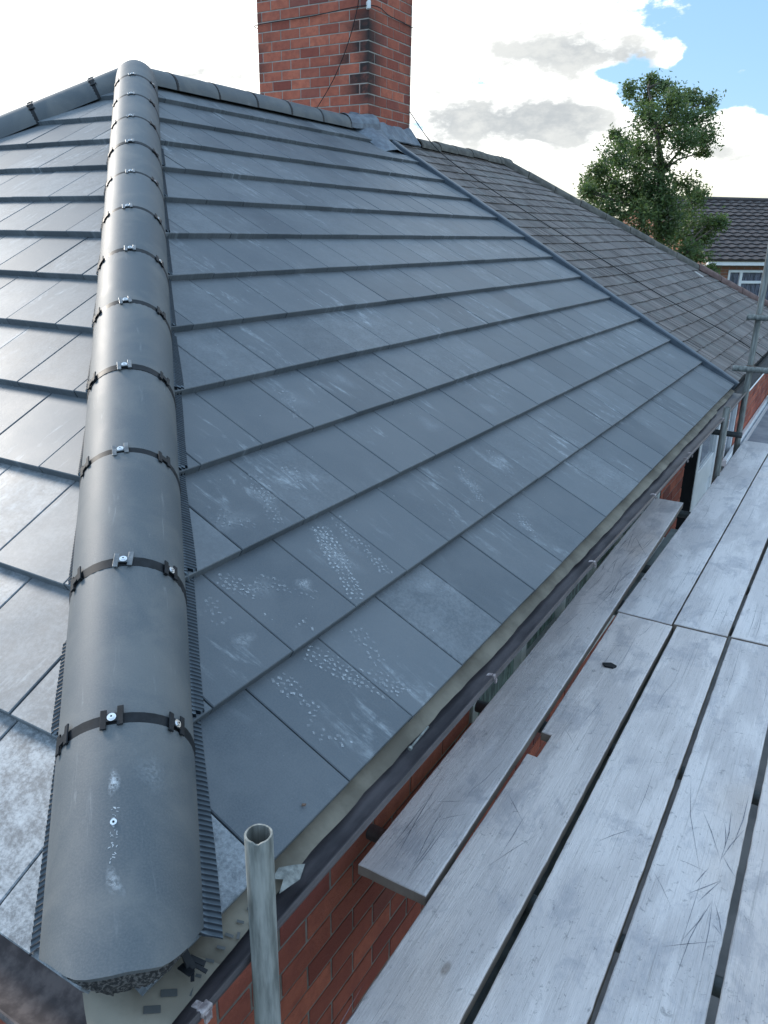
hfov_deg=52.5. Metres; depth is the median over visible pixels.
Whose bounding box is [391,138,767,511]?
semi detached house
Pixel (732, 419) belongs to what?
window
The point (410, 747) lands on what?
roofing nail
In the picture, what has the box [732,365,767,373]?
scaffold rail
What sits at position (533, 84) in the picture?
sky
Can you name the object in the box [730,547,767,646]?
scaffold board
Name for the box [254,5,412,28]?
stack wire
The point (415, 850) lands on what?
scaffold board
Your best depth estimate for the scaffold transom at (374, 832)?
2.21 m
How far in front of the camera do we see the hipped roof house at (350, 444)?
2.78 m
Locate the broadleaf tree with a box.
[573,68,731,273]
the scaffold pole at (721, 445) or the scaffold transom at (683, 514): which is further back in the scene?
the scaffold pole at (721, 445)
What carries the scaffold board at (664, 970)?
on the scaffold transom at (374, 832)
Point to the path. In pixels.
(720, 971)
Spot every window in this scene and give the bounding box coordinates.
[471,493,664,723]
[721,404,737,470]
[727,270,767,299]
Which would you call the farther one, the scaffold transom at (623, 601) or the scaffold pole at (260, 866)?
the scaffold transom at (623, 601)
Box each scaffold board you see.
[340,612,671,1023]
[358,498,682,905]
[473,627,726,1023]
[594,639,767,1023]
[617,441,767,627]
[673,456,767,642]
[715,759,767,1023]
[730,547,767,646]
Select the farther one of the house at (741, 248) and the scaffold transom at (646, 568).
the house at (741, 248)
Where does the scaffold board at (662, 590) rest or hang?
on the scaffold transom at (623, 601)
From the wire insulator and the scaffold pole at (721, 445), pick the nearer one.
the scaffold pole at (721, 445)
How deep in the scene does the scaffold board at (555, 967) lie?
2.30 m
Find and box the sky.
[0,0,767,217]
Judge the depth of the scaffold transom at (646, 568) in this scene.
4.46 m
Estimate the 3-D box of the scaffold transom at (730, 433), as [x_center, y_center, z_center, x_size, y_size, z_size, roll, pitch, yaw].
[2.999,-0.723,7.049,0.445,0.050,0.050,12,23,28]
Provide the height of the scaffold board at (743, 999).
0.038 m
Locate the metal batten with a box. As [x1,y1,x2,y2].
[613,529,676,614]
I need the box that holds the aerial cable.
[410,112,763,357]
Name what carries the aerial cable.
on the semi detached house at (708, 295)
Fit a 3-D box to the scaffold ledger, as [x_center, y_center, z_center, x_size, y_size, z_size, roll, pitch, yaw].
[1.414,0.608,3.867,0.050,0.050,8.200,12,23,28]
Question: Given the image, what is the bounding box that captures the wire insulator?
[366,0,370,9]
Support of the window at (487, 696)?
in the hipped roof house at (350, 444)
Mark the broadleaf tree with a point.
(645, 200)
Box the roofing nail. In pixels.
[408,726,428,750]
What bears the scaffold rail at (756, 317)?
attached to the scaffold pole at (755, 336)
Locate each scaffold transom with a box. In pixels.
[366,823,723,998]
[475,700,760,805]
[617,600,734,635]
[641,565,750,594]
[646,506,690,517]
[712,429,742,437]
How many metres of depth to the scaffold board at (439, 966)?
2.32 m
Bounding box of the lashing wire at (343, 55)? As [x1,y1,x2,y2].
[317,0,358,107]
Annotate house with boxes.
[0,0,746,1023]
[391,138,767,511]
[618,196,767,299]
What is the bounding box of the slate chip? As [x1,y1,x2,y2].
[602,662,616,668]
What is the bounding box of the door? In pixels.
[689,424,720,511]
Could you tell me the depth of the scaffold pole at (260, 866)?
1.40 m
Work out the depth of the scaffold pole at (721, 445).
5.94 m
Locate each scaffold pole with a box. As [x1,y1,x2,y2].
[244,824,280,1023]
[711,406,730,483]
[732,245,767,455]
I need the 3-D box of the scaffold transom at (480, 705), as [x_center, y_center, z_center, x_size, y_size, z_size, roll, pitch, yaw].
[1.023,0.924,2.806,1.500,0.050,0.050,12,23,28]
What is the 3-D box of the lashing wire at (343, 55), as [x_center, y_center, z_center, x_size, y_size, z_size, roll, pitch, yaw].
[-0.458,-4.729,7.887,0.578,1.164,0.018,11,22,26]
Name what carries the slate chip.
on the scaffold board at (439, 966)
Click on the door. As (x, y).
(707, 451)
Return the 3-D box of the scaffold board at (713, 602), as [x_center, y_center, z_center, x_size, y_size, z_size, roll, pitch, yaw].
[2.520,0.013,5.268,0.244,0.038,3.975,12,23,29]
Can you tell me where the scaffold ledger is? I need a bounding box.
[464,628,673,1023]
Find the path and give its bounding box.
[590,541,767,1023]
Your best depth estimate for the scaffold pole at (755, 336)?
6.77 m
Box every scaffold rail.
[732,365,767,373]
[746,314,767,320]
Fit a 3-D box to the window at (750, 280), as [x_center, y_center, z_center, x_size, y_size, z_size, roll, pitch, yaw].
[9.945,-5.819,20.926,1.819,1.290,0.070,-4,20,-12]

